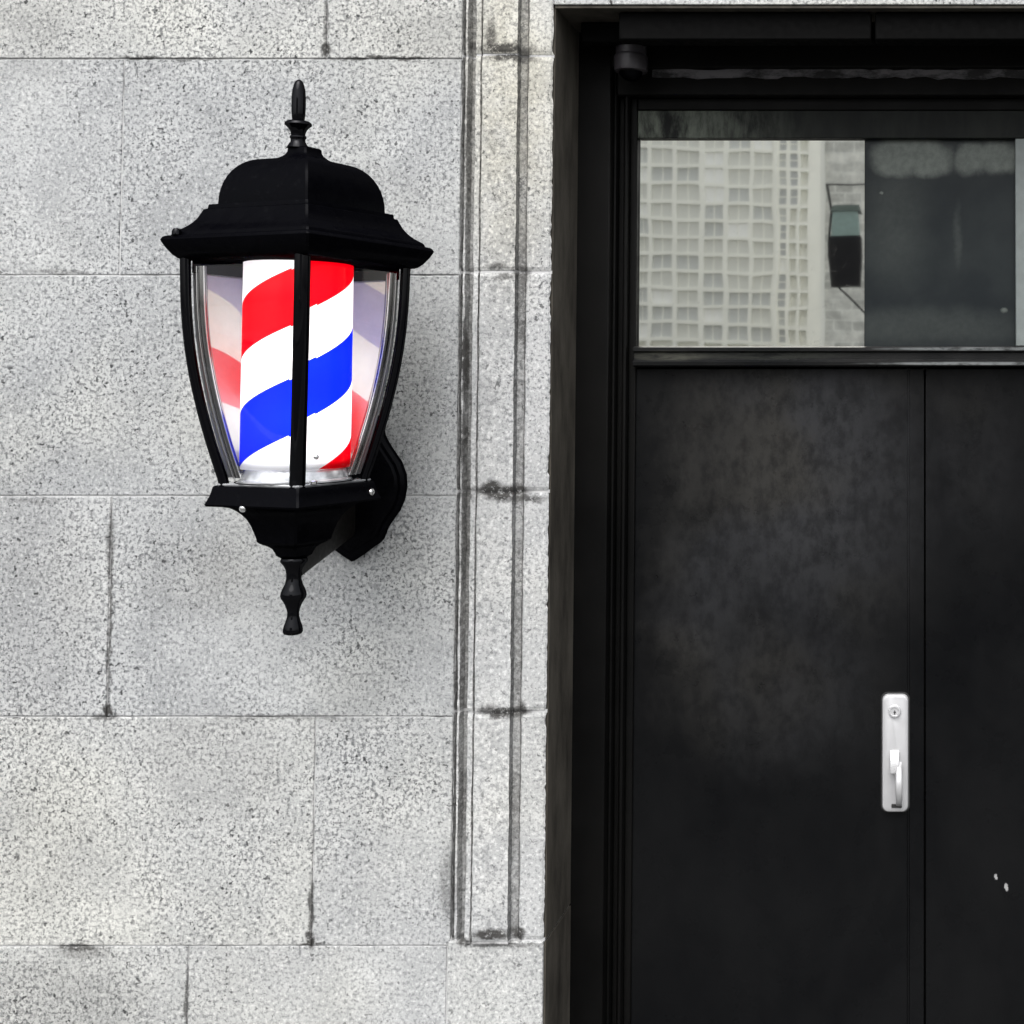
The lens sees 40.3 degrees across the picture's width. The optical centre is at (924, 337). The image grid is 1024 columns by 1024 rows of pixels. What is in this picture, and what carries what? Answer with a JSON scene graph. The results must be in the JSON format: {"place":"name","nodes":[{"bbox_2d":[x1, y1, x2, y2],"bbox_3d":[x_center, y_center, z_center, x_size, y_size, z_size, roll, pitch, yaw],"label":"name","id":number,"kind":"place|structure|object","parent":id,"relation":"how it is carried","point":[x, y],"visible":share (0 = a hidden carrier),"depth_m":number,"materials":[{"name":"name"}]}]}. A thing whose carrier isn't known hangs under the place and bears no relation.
{"place":"outdoors","nodes":[
{"label":"outdoors","id":0,"kind":"place"},
{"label":"pavement","id":1,"kind":"structure","parent":0,"visible":0},
{"bbox_2d":[0,0,1023,1023],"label":"stone wall","id":2,"kind":"structure","parent":1,"relation":"on","point":[225,798],"depth_m":3.06,"materials":[{"name":"stone"}]},
{"bbox_2d":[160,79,433,635],"bbox_3d":[-1.344,0.041,2.834,0.432,1.193,0.531,-1,-2,17],"label":"barber lantern","id":3,"kind":"object","parent":2,"relation":"attached to","point":[301,255],"visible":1,"depth_m":2.68,"materials":[{"name":"black metal"}]},
{"bbox_2d":[569,12,1023,1023],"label":"metal entrance","id":4,"kind":"object","parent":2,"relation":"attached to","point":[799,632],"visible":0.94,"depth_m":3.35,"materials":[{"name":"black paint"}]},
{"bbox_2d":[614,44,647,81],"bbox_3d":[-0.752,-0.724,3.279,0.085,0.138,0.085,0,-2,0],"label":"dome camera","id":5,"kind":"object","parent":4,"relation":"attached to","point":[630,62],"visible":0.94,"depth_m":3.25,"materials":[{"name":"grey plastic"}]},
{"bbox_2d":[631,369,923,1023],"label":"door leaf","id":6,"kind":"structure","parent":4,"relation":"in","point":[778,856],"depth_m":3.35,"materials":[{"name":"black paint"}]},
{"bbox_2d":[926,369,1023,1023],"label":"door leaf","id":7,"kind":"structure","parent":4,"relation":"in","point":[975,417],"depth_m":3.35,"materials":[{"name":"black paint"}]}
]}

